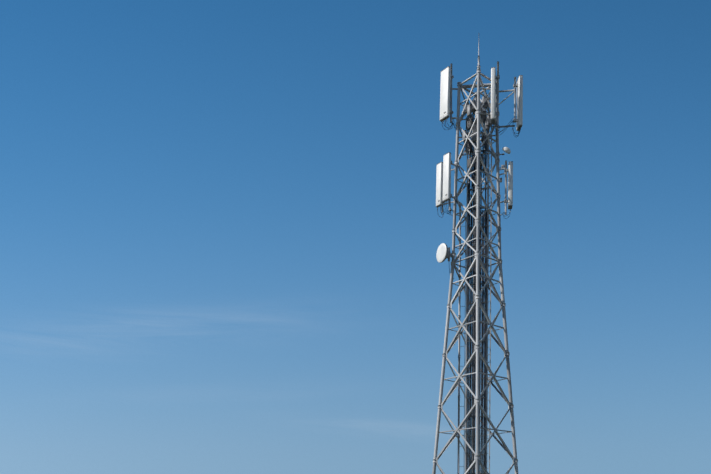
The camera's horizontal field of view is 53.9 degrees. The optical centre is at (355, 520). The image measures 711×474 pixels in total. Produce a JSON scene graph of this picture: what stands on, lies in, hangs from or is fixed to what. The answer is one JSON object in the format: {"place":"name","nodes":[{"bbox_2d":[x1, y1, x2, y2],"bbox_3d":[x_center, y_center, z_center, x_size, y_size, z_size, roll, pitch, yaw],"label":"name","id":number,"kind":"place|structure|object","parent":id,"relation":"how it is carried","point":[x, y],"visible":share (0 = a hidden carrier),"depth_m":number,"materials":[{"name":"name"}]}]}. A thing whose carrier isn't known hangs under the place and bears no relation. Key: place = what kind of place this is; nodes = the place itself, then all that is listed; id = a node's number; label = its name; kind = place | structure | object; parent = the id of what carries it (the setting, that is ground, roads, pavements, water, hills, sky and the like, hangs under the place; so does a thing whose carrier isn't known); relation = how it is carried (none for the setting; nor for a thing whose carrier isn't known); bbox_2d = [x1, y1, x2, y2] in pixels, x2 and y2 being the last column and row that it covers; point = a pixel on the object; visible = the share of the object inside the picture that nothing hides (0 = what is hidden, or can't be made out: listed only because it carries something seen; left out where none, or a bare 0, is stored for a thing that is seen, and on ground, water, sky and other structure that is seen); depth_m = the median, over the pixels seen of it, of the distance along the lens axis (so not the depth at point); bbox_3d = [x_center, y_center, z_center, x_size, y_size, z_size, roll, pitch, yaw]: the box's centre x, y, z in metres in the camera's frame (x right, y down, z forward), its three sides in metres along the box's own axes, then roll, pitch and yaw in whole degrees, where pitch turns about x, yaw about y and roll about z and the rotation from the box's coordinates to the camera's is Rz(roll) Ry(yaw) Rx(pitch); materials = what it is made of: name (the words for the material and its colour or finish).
{"place":"outdoors","nodes":[
{"label":"outdoors","id":0,"kind":"place"},
{"bbox_2d":[0,0,710,473],"label":"sky","id":1,"kind":"structure","parent":0,"point":[222,230],"materials":[{"name":"blue"}]},
{"label":"ground","id":2,"kind":"structure","parent":0,"visible":0},
{"bbox_2d":[432,44,517,473],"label":"lattice tower","id":3,"kind":"structure","parent":2,"relation":"on","point":[477,195],"depth_m":27.37,"materials":[{"name":"metal"}]},
{"bbox_2d":[436,162,451,217],"bbox_3d":[3.560,-13.175,27.820,0.748,2.252,0.354,0,0,39],"label":"panel antenna","id":4,"kind":"object","parent":3,"relation":"attached to","point":[439,185],"visible":0.85,"depth_m":27.83,"materials":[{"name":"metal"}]},
{"bbox_2d":[436,243,455,272],"bbox_3d":[3.650,-10.222,27.630,0.659,1.305,0.720,0,0,-27],"label":"microwave dish","id":5,"kind":"object","parent":3,"relation":"on","point":[443,253],"visible":0.96,"depth_m":27.51,"materials":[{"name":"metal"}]},
{"bbox_2d":[440,63,455,129],"bbox_3d":[3.692,-16.721,27.626,0.746,2.665,0.414,0,0,11],"label":"panel antenna","id":6,"kind":"object","parent":3,"relation":"attached to","point":[446,111],"visible":0.94,"depth_m":27.60,"materials":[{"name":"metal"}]},
{"bbox_2d":[443,152,453,213],"bbox_3d":[3.729,-13.245,27.543,0.556,2.331,0.340,0,0,-39],"label":"panel antenna","id":7,"kind":"object","parent":3,"relation":"attached to","point":[447,162],"visible":0.94,"depth_m":27.36,"materials":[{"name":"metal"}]},
{"bbox_2d":[442,163,504,204],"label":"antenna mounting brackets","id":8,"kind":"object","parent":3,"relation":"attached to","point":[454,169],"visible":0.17,"depth_m":27.59,"materials":[{"name":"metal"}]},
{"bbox_2d":[457,99,491,473],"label":"cable ladder","id":9,"kind":"object","parent":3,"relation":"attached to","point":[469,435],"visible":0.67,"depth_m":27.68,"materials":[{"name":"metal"}]},
{"bbox_2d":[458,96,504,185],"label":"remote radio units","id":10,"kind":"object","parent":3,"relation":"attached to","point":[470,118],"visible":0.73,"depth_m":27.47,"materials":[{"name":"metal"}]},
{"bbox_2d":[452,88,514,127],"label":"antenna mounting brackets","id":11,"kind":"object","parent":3,"relation":"attached to","point":[496,98],"visible":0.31,"depth_m":27.44,"materials":[{"name":"metal"}]},
{"bbox_2d":[486,61,499,130],"bbox_3d":[5.293,-16.303,26.906,0.488,2.675,0.402,0,0,-42],"label":"panel antenna","id":12,"kind":"object","parent":11,"relation":"attached to","point":[494,77],"visible":1,"depth_m":26.84,"materials":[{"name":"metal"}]},
{"bbox_2d":[496,147,510,155],"bbox_3d":[5.790,-14.502,27.456,0.580,0.319,0.310,0,0,11],"label":"dish","id":13,"kind":"object","parent":3,"relation":"on","point":[506,150],"visible":0.98,"depth_m":27.34,"materials":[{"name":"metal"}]},
{"bbox_2d":[500,160,512,218],"bbox_3d":[5.867,-12.932,27.353,0.548,2.237,0.363,0,0,11],"label":"panel antenna","id":14,"kind":"object","parent":3,"relation":"attached to","point":[509,170],"visible":0.96,"depth_m":27.17,"materials":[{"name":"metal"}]},
{"bbox_2d":[499,75,522,135],"bbox_3d":[6.062,-16.224,27.507,0.989,2.300,0.425,0,0,11],"label":"panel antenna","id":15,"kind":"object","parent":3,"relation":"attached to","point":[519,86],"visible":0.98,"depth_m":27.32,"materials":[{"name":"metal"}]}
]}

